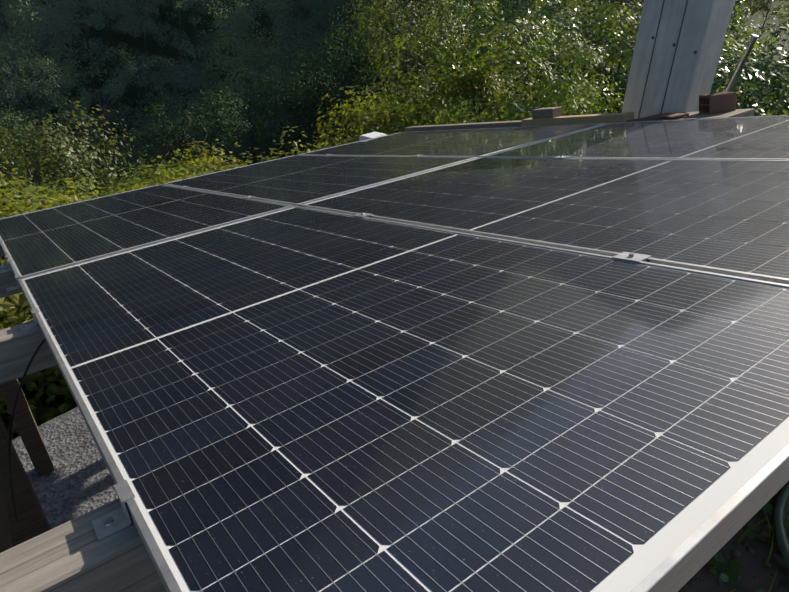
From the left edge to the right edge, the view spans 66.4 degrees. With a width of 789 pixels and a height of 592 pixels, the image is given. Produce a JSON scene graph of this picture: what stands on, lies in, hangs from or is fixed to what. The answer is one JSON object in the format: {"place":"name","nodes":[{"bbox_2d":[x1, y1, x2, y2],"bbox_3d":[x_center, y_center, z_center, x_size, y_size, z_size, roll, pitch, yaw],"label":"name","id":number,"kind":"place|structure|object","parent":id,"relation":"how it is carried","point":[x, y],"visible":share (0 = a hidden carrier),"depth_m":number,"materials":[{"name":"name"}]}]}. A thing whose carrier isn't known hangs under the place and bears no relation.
{"place":"outdoors","nodes":[
{"label":"outdoors","id":0,"kind":"place"},
{"bbox_2d":[0,0,788,591],"bbox_3d":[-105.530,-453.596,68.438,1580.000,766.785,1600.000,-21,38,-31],"label":"terrain","id":1,"kind":"structure","parent":0,"point":[76,482],"depth_m":30.23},
{"bbox_2d":[0,0,31,80],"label":"forest tree","id":2,"kind":"object","parent":1,"relation":"on","point":[11,22],"visible":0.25,"depth_m":71.55,"materials":[{"name":"green plant"}]},
{"bbox_2d":[0,108,37,178],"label":"forest tree","id":3,"kind":"object","parent":1,"relation":"on","point":[2,121],"visible":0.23,"depth_m":55.78,"materials":[{"name":"green plant"}]},
{"bbox_2d":[0,162,47,209],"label":"shrub","id":4,"kind":"object","parent":1,"relation":"on","point":[3,183],"depth_m":14.95,"materials":[{"name":"green plant"}]},
{"bbox_2d":[0,417,50,546],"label":"post","id":5,"kind":"object","parent":1,"relation":"on","point":[31,522],"visible":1,"depth_m":2.04,"materials":[{"name":"brown wood"}]},
{"bbox_2d":[0,465,11,552],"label":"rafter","id":6,"kind":"object","parent":5,"relation":"on","point":[5,540],"depth_m":1.29,"materials":[{"name":"brown wood"}]},
{"bbox_2d":[0,245,4,256],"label":"purlin","id":7,"kind":"object","parent":6,"relation":"on","point":[1,253],"depth_m":3.55,"materials":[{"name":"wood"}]},
{"bbox_2d":[0,184,292,284],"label":"solar panel","id":8,"kind":"object","parent":7,"relation":"on","point":[42,241],"visible":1,"depth_m":3.02,"materials":[{"name":"black glass"}]},
{"bbox_2d":[163,155,476,205],"bbox_3d":[-0.649,-0.799,3.981,1.134,0.038,2.278,-21,23,-31],"label":"solar panel","id":9,"kind":"object","parent":7,"relation":"on","point":[295,180],"visible":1,"depth_m":3.66,"materials":[{"name":"black glass"}]},
{"bbox_2d":[297,123,605,157],"bbox_3d":[0.276,-1.158,4.570,1.134,0.038,2.278,-21,23,-31],"label":"solar panel","id":10,"kind":"object","parent":7,"relation":"on","point":[481,142],"visible":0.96,"depth_m":4.29,"materials":[{"name":"black glass"}]},
{"bbox_2d":[0,263,22,297],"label":"purlin","id":11,"kind":"object","parent":6,"relation":"on","point":[7,279],"depth_m":2.61,"materials":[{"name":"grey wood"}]},
{"bbox_2d":[0,320,57,383],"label":"purlin","id":12,"kind":"object","parent":6,"relation":"on","point":[18,347],"depth_m":1.69,"materials":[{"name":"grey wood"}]},
{"bbox_2d":[0,499,165,591],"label":"purlin","id":13,"kind":"object","parent":6,"relation":"on","point":[74,555],"depth_m":0.77,"materials":[{"name":"grey wood"}]},
{"bbox_2d":[8,338,45,520],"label":"solar cables","id":14,"kind":"object","parent":13,"relation":"attached to","point":[12,420],"visible":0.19,"depth_m":1.64,"materials":[{"name":"black plastic"}]},
{"bbox_2d":[91,480,134,541],"bbox_3d":[-0.379,0.287,0.811,0.057,0.040,0.050,-21,23,-31],"label":"end clamp","id":15,"kind":"object","parent":13,"relation":"on","point":[112,523],"visible":1,"depth_m":0.81,"materials":[{"name":"metal"}]},
{"bbox_2d":[18,206,788,591],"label":"solar panel","id":16,"kind":"object","parent":13,"relation":"on","point":[296,398],"visible":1,"depth_m":0.92,"materials":[{"name":"black glass"}]},
{"bbox_2d":[612,251,650,262],"bbox_3d":[0.551,-0.083,1.399,0.048,0.030,0.070,-21,23,-31],"label":"clamp","id":17,"kind":"object","parent":16,"relation":"on","point":[631,257],"visible":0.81,"depth_m":1.39,"materials":[{"name":"metal"}]},
{"bbox_2d":[300,157,788,284],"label":"solar panel","id":18,"kind":"object","parent":13,"relation":"on","point":[728,217],"visible":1,"depth_m":1.94,"materials":[{"name":"black glass"}]},
{"bbox_2d":[482,115,788,159],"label":"solar panel","id":19,"kind":"object","parent":13,"relation":"on","point":[753,138],"visible":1,"depth_m":2.95,"materials":[{"name":"black glass"}]},
{"bbox_2d":[0,0,53,111],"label":"forest tree","id":20,"kind":"object","parent":1,"relation":"on","point":[26,21],"visible":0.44,"depth_m":68.65,"materials":[{"name":"green plant"}]},
{"bbox_2d":[0,379,54,476],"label":"post","id":21,"kind":"object","parent":1,"relation":"on","point":[31,437],"visible":0.89,"depth_m":4.53,"materials":[{"name":"brown wood"}]},
{"bbox_2d":[0,195,59,393],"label":"shrub","id":22,"kind":"object","parent":1,"relation":"on","point":[11,314],"visible":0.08,"depth_m":7.43,"materials":[{"name":"green plant"}]},
{"bbox_2d":[0,42,62,188],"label":"forest tree","id":23,"kind":"object","parent":1,"relation":"on","point":[11,90],"visible":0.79,"depth_m":59.59,"materials":[{"name":"green plant"}]},
{"bbox_2d":[0,178,72,258],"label":"shrub","id":24,"kind":"object","parent":1,"relation":"on","point":[29,190],"depth_m":10.11,"materials":[{"name":"green plant"}]},
{"bbox_2d":[0,307,75,426],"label":"shrub","id":25,"kind":"object","parent":1,"relation":"on","point":[24,390],"visible":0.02,"depth_m":8.24,"materials":[{"name":"green plant"}]},
{"bbox_2d":[0,310,76,439],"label":"shrub","id":26,"kind":"object","parent":1,"relation":"on","point":[45,416],"visible":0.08,"depth_m":7.63,"materials":[{"name":"green plant"}]},
{"bbox_2d":[0,188,79,404],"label":"shrub","id":27,"kind":"object","parent":1,"relation":"on","point":[64,388],"visible":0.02,"depth_m":8.28,"materials":[{"name":"green plant"}]},
{"bbox_2d":[0,0,79,73],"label":"forest tree","id":28,"kind":"object","parent":1,"relation":"on","point":[8,6],"visible":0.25,"depth_m":73.01,"materials":[{"name":"green plant"}]},
{"bbox_2d":[0,56,83,145],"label":"forest tree","id":29,"kind":"object","parent":1,"relation":"on","point":[60,77],"visible":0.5,"depth_m":64.29,"materials":[{"name":"green plant"}]},
{"bbox_2d":[1,174,82,207],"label":"shrub","id":30,"kind":"object","parent":1,"relation":"on","point":[18,188],"visible":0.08,"depth_m":26.06,"materials":[{"name":"green plant"}]},
{"bbox_2d":[0,24,92,126],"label":"forest tree","id":31,"kind":"object","parent":1,"relation":"on","point":[22,49],"visible":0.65,"depth_m":67.24,"materials":[{"name":"green plant"}]},
{"bbox_2d":[0,0,97,101],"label":"forest tree","id":32,"kind":"object","parent":1,"relation":"on","point":[37,15],"visible":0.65,"depth_m":69.44,"materials":[{"name":"green plant"}]},
{"bbox_2d":[0,172,99,212],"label":"shrub","id":33,"kind":"object","parent":1,"relation":"on","point":[51,194],"visible":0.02,"depth_m":12.98,"materials":[{"name":"green plant"}]},
{"bbox_2d":[0,91,104,183],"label":"forest tree","id":34,"kind":"object","parent":1,"relation":"on","point":[59,103],"visible":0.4,"depth_m":61.55,"materials":[{"name":"green plant"}]},
{"bbox_2d":[9,132,120,184],"bbox_3d":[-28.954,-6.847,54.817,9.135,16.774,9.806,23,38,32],"label":"shrub","id":35,"kind":"object","parent":1,"relation":"on","point":[76,141],"visible":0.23,"depth_m":51.29,"materials":[{"name":"green plant"}]},
{"bbox_2d":[29,72,102,150],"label":"forest tree","id":36,"kind":"object","parent":1,"relation":"on","point":[83,103],"visible":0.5,"depth_m":67.77,"materials":[{"name":"green plant"}]},
{"bbox_2d":[0,101,142,210],"bbox_3d":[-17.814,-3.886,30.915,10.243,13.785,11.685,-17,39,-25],"label":"shrub","id":37,"kind":"object","parent":1,"relation":"on","point":[54,152],"visible":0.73,"depth_m":27.73,"materials":[{"name":"green plant"}]},
{"bbox_2d":[4,155,142,204],"bbox_3d":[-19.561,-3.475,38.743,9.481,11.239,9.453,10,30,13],"label":"shrub","id":38,"kind":"object","parent":1,"relation":"on","point":[89,168],"visible":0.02,"depth_m":37.11,"materials":[{"name":"green plant"}]},
{"bbox_2d":[44,0,112,71],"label":"forest tree","id":39,"kind":"object","parent":1,"relation":"on","point":[59,23],"visible":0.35,"depth_m":74.91,"materials":[{"name":"green plant"}]},
{"bbox_2d":[0,166,163,396],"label":"shrub","id":40,"kind":"object","parent":1,"relation":"on","point":[117,185],"visible":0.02,"depth_m":9.63,"materials":[{"name":"green plant"}]},
{"bbox_2d":[47,0,121,112],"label":"forest tree","id":41,"kind":"object","parent":1,"relation":"on","point":[99,18],"visible":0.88,"depth_m":70.99,"materials":[{"name":"green plant"}]},
{"bbox_2d":[58,112,116,151],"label":"bush","id":42,"kind":"object","parent":1,"relation":"on","point":[90,134],"visible":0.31,"depth_m":67.37,"materials":[{"name":"green plant"}]},
{"bbox_2d":[60,50,132,145],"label":"forest tree","id":43,"kind":"object","parent":1,"relation":"on","point":[114,90],"visible":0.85,"depth_m":69.74,"materials":[{"name":"green plant"}]},
{"bbox_2d":[90,151,149,197],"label":"shrub","id":44,"kind":"object","parent":1,"relation":"on","point":[120,172],"visible":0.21,"depth_m":29.63,"materials":[{"name":"green plant"}]},
{"bbox_2d":[99,0,158,57],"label":"forest tree","id":45,"kind":"object","parent":1,"relation":"on","point":[126,7],"visible":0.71,"depth_m":74.17,"materials":[{"name":"green plant"}]},
{"bbox_2d":[87,116,173,195],"bbox_3d":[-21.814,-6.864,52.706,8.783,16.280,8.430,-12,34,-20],"label":"bush","id":46,"kind":"object","parent":1,"relation":"on","point":[122,141],"visible":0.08,"depth_m":49.71,"materials":[{"name":"green plant"}]},
{"bbox_2d":[98,42,174,151],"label":"forest tree","id":47,"kind":"object","parent":1,"relation":"on","point":[130,72],"visible":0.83,"depth_m":66.32,"materials":[{"name":"green plant"}]},
{"bbox_2d":[117,116,184,165],"bbox_3d":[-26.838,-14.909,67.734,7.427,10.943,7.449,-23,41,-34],"label":"bush","id":48,"kind":"object","parent":1,"relation":"on","point":[159,147],"visible":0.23,"depth_m":65.36,"materials":[{"name":"green plant"}]},
{"bbox_2d":[108,160,225,193],"bbox_3d":[-2.353,-0.494,9.076,3.617,3.039,2.934,-10,33,-17],"label":"shrub","id":49,"kind":"object","parent":1,"relation":"on","point":[157,176],"visible":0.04,"depth_m":8.86,"materials":[{"name":"green plant"}]},
{"bbox_2d":[133,150,207,186],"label":"shrub","id":50,"kind":"object","parent":1,"relation":"on","point":[179,167],"visible":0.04,"depth_m":13.53,"materials":[{"name":"green plant"}]},
{"bbox_2d":[111,102,230,187],"bbox_3d":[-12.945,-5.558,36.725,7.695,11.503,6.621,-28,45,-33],"label":"bush","id":51,"kind":"object","parent":1,"relation":"on","point":[164,145],"visible":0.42,"depth_m":33.64,"materials":[{"name":"green plant"}]},
{"bbox_2d":[141,55,209,160],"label":"forest tree","id":52,"kind":"object","parent":1,"relation":"on","point":[178,82],"visible":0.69,"depth_m":65.75,"materials":[{"name":"green plant"}]},
{"bbox_2d":[138,85,218,168],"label":"forest tree","id":53,"kind":"object","parent":1,"relation":"on","point":[162,99],"visible":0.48,"depth_m":58.60,"materials":[{"name":"green plant"}]},
{"bbox_2d":[144,0,216,102],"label":"forest tree","id":54,"kind":"object","parent":1,"relation":"on","point":[181,35],"visible":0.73,"depth_m":72.03,"materials":[{"name":"green plant"}]},
{"bbox_2d":[152,139,240,182],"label":"shrub","id":55,"kind":"object","parent":1,"relation":"on","point":[202,156],"visible":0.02,"depth_m":15.07,"materials":[{"name":"green plant"}]},
{"bbox_2d":[142,86,251,168],"bbox_3d":[-11.269,-6.864,36.143,6.121,11.111,7.033,-23,39,-33],"label":"forest tree","id":56,"kind":"object","parent":1,"relation":"on","point":[214,125],"visible":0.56,"depth_m":33.61,"materials":[{"name":"green plant"}]},
{"bbox_2d":[173,0,256,88],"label":"forest tree","id":57,"kind":"object","parent":1,"relation":"on","point":[220,21],"visible":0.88,"depth_m":69.01,"materials":[{"name":"green plant"}]},
{"bbox_2d":[181,80,249,158],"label":"forest tree","id":58,"kind":"object","parent":1,"relation":"on","point":[195,99],"visible":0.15,"depth_m":60.84,"materials":[{"name":"green plant"}]},
{"bbox_2d":[199,60,292,156],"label":"forest tree","id":59,"kind":"object","parent":1,"relation":"on","point":[233,87],"visible":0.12,"depth_m":52.37,"materials":[{"name":"green plant"}]},
{"bbox_2d":[200,68,292,164],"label":"forest tree","id":60,"kind":"object","parent":1,"relation":"on","point":[247,148],"visible":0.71,"depth_m":41.27,"materials":[{"name":"green plant"}]},
{"bbox_2d":[198,23,312,142],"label":"forest tree","id":61,"kind":"object","parent":1,"relation":"on","point":[224,63],"visible":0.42,"depth_m":57.38,"materials":[{"name":"green plant"}]},
{"bbox_2d":[215,0,298,78],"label":"forest tree","id":62,"kind":"object","parent":1,"relation":"on","point":[272,4],"visible":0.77,"depth_m":69.63,"materials":[{"name":"green plant"}]},
{"bbox_2d":[218,85,296,162],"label":"forest tree","id":63,"kind":"object","parent":1,"relation":"on","point":[274,122],"visible":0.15,"depth_m":49.27,"materials":[{"name":"green plant"}]},
{"bbox_2d":[220,94,301,163],"bbox_3d":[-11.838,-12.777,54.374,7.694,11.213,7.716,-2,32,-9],"label":"shrub","id":64,"kind":"object","parent":1,"relation":"on","point":[261,134],"visible":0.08,"depth_m":52.46,"materials":[{"name":"green plant"}]},
{"bbox_2d":[215,126,345,171],"bbox_3d":[-2.508,-1.412,13.998,4.375,4.705,5.391,-4,32,-7],"label":"shrub","id":65,"kind":"object","parent":1,"relation":"on","point":[236,145],"visible":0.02,"depth_m":13.51,"materials":[{"name":"green plant"}]},
{"bbox_2d":[246,68,340,161],"bbox_3d":[-5.582,-8.366,34.795,5.088,9.365,5.549,-15,35,-23],"label":"forest tree","id":66,"kind":"object","parent":1,"relation":"on","point":[286,149],"visible":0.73,"depth_m":33.00,"materials":[{"name":"green plant"}]},
{"bbox_2d":[252,70,343,157],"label":"forest tree","id":67,"kind":"object","parent":1,"relation":"on","point":[289,119],"visible":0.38,"depth_m":41.23,"materials":[{"name":"green plant"}]},
{"bbox_2d":[279,31,397,144],"bbox_3d":[-3.236,-10.031,34.696,7.026,9.904,7.005,-15,33,-29],"label":"forest tree","id":68,"kind":"object","parent":1,"relation":"on","point":[352,67],"visible":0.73,"depth_m":32.57,"materials":[{"name":"green plant"}]},
{"bbox_2d":[316,0,383,50],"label":"forest tree","id":69,"kind":"object","parent":1,"relation":"on","point":[349,26],"visible":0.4,"depth_m":57.27,"materials":[{"name":"green plant"}]},
{"bbox_2d":[312,13,401,134],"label":"forest tree","id":70,"kind":"object","parent":1,"relation":"on","point":[335,78],"visible":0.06,"depth_m":44.58,"materials":[{"name":"green plant"}]},
{"bbox_2d":[311,81,417,147],"bbox_3d":[0.195,-2.270,11.622,3.960,3.494,3.218,4,32,6],"label":"shrub","id":71,"kind":"object","parent":1,"relation":"on","point":[353,116],"visible":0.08,"depth_m":11.82,"materials":[{"name":"green plant"}]},
{"bbox_2d":[333,0,402,85],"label":"forest tree","id":72,"kind":"object","parent":1,"relation":"on","point":[345,1],"visible":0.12,"depth_m":53.44,"materials":[{"name":"green plant"}]},
{"bbox_2d":[312,9,437,104],"bbox_3d":[-0.840,-12.751,38.688,8.235,10.872,8.259,-25,42,-33],"label":"forest tree","id":73,"kind":"object","parent":1,"relation":"on","point":[410,61],"visible":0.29,"depth_m":35.95,"materials":[{"name":"green plant"}]},
{"bbox_2d":[329,0,478,113],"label":"forest tree","id":74,"kind":"object","parent":1,"relation":"on","point":[369,25],"visible":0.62,"depth_m":31.73,"materials":[{"name":"green plant"}]},
{"bbox_2d":[345,81,472,141],"bbox_3d":[0.929,-2.246,10.085,3.186,2.616,2.588,-14,35,-22],"label":"shrub","id":75,"kind":"object","parent":1,"relation":"on","point":[394,114],"visible":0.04,"depth_m":9.77,"materials":[{"name":"green plant"}]},
{"bbox_2d":[372,0,451,92],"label":"forest tree","id":76,"kind":"object","parent":1,"relation":"on","point":[412,18],"visible":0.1,"depth_m":49.37,"materials":[{"name":"green plant"}]},
{"bbox_2d":[368,0,482,92],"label":"forest tree","id":77,"kind":"object","parent":1,"relation":"on","point":[432,3],"visible":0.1,"depth_m":44.93,"materials":[{"name":"green plant"}]},
{"bbox_2d":[386,74,512,123],"bbox_3d":[0.818,-2.274,10.116,2.629,2.655,3.240,0,32,0],"label":"shrub","id":78,"kind":"object","parent":1,"relation":"on","point":[458,88],"visible":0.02,"depth_m":9.72,"materials":[{"name":"green plant"}]},
{"bbox_2d":[420,0,499,110],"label":"forest tree","id":79,"kind":"object","parent":1,"relation":"on","point":[446,18],"visible":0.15,"depth_m":39.30,"materials":[{"name":"green plant"}]},
{"bbox_2d":[378,51,563,134],"bbox_3d":[1.158,-2.672,10.250,3.227,2.816,2.617,-4,32,-8],"label":"shrub","id":80,"kind":"object","parent":1,"relation":"on","point":[491,80],"visible":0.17,"depth_m":9.47,"materials":[{"name":"green plant"}]},
{"bbox_2d":[365,0,614,134],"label":"shrub","id":81,"kind":"object","parent":1,"relation":"on","point":[423,117],"visible":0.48,"depth_m":8.74,"materials":[{"name":"green plant"}]},
{"bbox_2d":[469,0,543,67],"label":"forest tree","id":82,"kind":"object","parent":1,"relation":"on","point":[518,2],"visible":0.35,"depth_m":28.98,"materials":[{"name":"green plant"}]},
{"bbox_2d":[417,0,615,118],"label":"shrub","id":83,"kind":"object","parent":1,"relation":"on","point":[482,49],"visible":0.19,"depth_m":11.60,"materials":[{"name":"green plant"}]},
{"bbox_2d":[460,14,573,102],"bbox_3d":[2.531,-3.814,12.943,2.940,4.071,2.622,-1,34,-8],"label":"forest tree","id":84,"kind":"object","parent":1,"relation":"on","point":[510,73],"visible":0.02,"depth_m":11.97,"materials":[{"name":"green plant"}]},
{"bbox_2d":[435,12,624,124],"bbox_3d":[1.759,-2.013,7.770,2.517,3.047,2.402,4,32,6],"label":"shrub","id":85,"kind":"object","parent":1,"relation":"on","point":[587,54],"visible":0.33,"depth_m":7.02,"materials":[{"name":"green plant"}]},
{"bbox_2d":[487,0,578,64],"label":"forest tree","id":86,"kind":"object","parent":1,"relation":"on","point":[548,9],"visible":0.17,"depth_m":32.33,"materials":[{"name":"green plant"}]},
{"bbox_2d":[485,1,582,95],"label":"forest tree","id":87,"kind":"object","parent":1,"relation":"on","point":[532,10],"visible":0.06,"depth_m":16.37,"materials":[{"name":"green plant"}]},
{"bbox_2d":[517,1,594,94],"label":"forest tree","id":88,"kind":"object","parent":1,"relation":"on","point":[559,34],"visible":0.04,"depth_m":22.80,"materials":[{"name":"green plant"}]},
{"bbox_2d":[520,0,611,74],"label":"forest tree","id":89,"kind":"object","parent":1,"relation":"on","point":[574,2],"visible":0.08,"depth_m":24.61,"materials":[{"name":"green plant"}]},
{"bbox_2d":[499,0,643,113],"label":"shrub","id":90,"kind":"object","parent":1,"relation":"on","point":[586,33],"visible":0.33,"depth_m":9.02,"materials":[{"name":"green plant"}]},
{"bbox_2d":[563,0,642,90],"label":"shrub","id":91,"kind":"object","parent":1,"relation":"on","point":[581,6],"visible":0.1,"depth_m":17.01,"materials":[{"name":"green plant"}]},
{"bbox_2d":[587,0,642,105],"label":"shrub","id":92,"kind":"object","parent":1,"relation":"on","point":[620,39],"visible":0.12,"depth_m":11.94,"materials":[{"name":"green plant"}]},
{"bbox_2d":[525,2,780,117],"bbox_3d":[3.236,-2.260,7.905,3.188,3.347,3.294,22,38,33],"label":"shrub","id":93,"kind":"object","parent":1,"relation":"on","point":[591,101],"visible":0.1,"depth_m":7.37,"materials":[{"name":"green plant"}]},
{"bbox_2d":[589,0,788,116],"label":"shrub","id":94,"kind":"object","parent":1,"relation":"on","point":[777,87],"visible":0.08,"depth_m":5.21,"materials":[{"name":"green plant"}]},
{"bbox_2d":[683,500,788,591],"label":"grass and weeds","id":95,"kind":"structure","parent":1,"relation":"on","point":[729,576],"depth_m":1.23,"materials":[{"name":"green plant"}]},
{"bbox_2d":[727,0,773,42],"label":"shrub","id":96,"kind":"object","parent":1,"relation":"on","point":[744,9],"visible":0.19,"depth_m":13.77,"materials":[{"name":"green plant"}]},
{"bbox_2d":[716,26,788,115],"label":"shrub","id":97,"kind":"object","parent":1,"relation":"on","point":[762,93],"depth_m":6.91,"materials":[{"name":"green plant"}]},
{"bbox_2d":[717,0,788,111],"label":"shrub","id":98,"kind":"object","parent":1,"relation":"on","point":[736,6],"visible":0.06,"depth_m":9.31,"materials":[{"name":"green plant"}]},
{"bbox_2d":[717,487,788,591],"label":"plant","id":99,"kind":"object","parent":1,"relation":"on","point":[779,558],"visible":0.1,"depth_m":1.25,"materials":[{"name":"green plant"}]},
{"bbox_2d":[740,0,788,26],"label":"shrub","id":100,"kind":"object","parent":1,"relation":"on","point":[765,6],"visible":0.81,"depth_m":18.34,"materials":[{"name":"green plant"}]},
{"bbox_2d":[774,482,788,567],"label":"garden hose","id":101,"kind":"object","parent":1,"relation":"on","point":[780,512],"visible":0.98,"depth_m":1.29,"materials":[{"name":"green rubber"}]},
{"bbox_2d":[521,112,633,126],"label":"edge beam","id":102,"kind":"structure","parent":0,"point":[606,118],"depth_m":4.16,"materials":[{"name":"brown wood"}]},
{"bbox_2d":[404,120,521,131],"bbox_3d":[0.577,-1.416,5.237,0.100,0.150,1.500,-21,23,-31],"label":"wooden plank","id":103,"kind":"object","parent":102,"relation":"attached to","point":[503,124],"depth_m":5.09,"materials":[{"name":"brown wood"}]},
{"bbox_2d":[532,106,562,118],"bbox_3d":[1.126,-1.353,4.451,0.110,0.065,0.200,-21,23,-31],"label":"wood block","id":104,"kind":"object","parent":102,"relation":"on","point":[548,112],"depth_m":4.39,"materials":[{"name":"wood"}]},
{"bbox_2d":[629,108,753,121],"bbox_3d":[1.823,-1.051,3.745,0.340,0.140,0.620,-21,23,-31],"label":"wooden plank","id":105,"kind":"object","parent":102,"relation":"attached to","point":[735,113],"visible":0.23,"depth_m":3.56,"materials":[{"name":"brown wood"}]},
{"bbox_2d":[699,91,735,113],"bbox_3d":[1.955,-1.173,3.653,0.154,0.106,0.152,-7,19,5],"label":"brick","id":106,"kind":"object","parent":105,"relation":"on","point":[717,102],"visible":1,"depth_m":3.59,"materials":[{"name":"brown brick"}]},
{"bbox_2d":[622,0,734,118],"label":"wooden post","id":107,"kind":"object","parent":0,"point":[677,52],"depth_m":3.89,"materials":[{"name":"grey wood"}]},
{"bbox_2d":[725,34,758,91],"bbox_3d":[2.188,-1.248,4.072,0.219,0.980,0.042,25,40,34],"label":"galvanised pipe","id":108,"kind":"object","parent":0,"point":[751,43],"visible":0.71,"depth_m":3.86,"materials":[{"name":"silver metal"}]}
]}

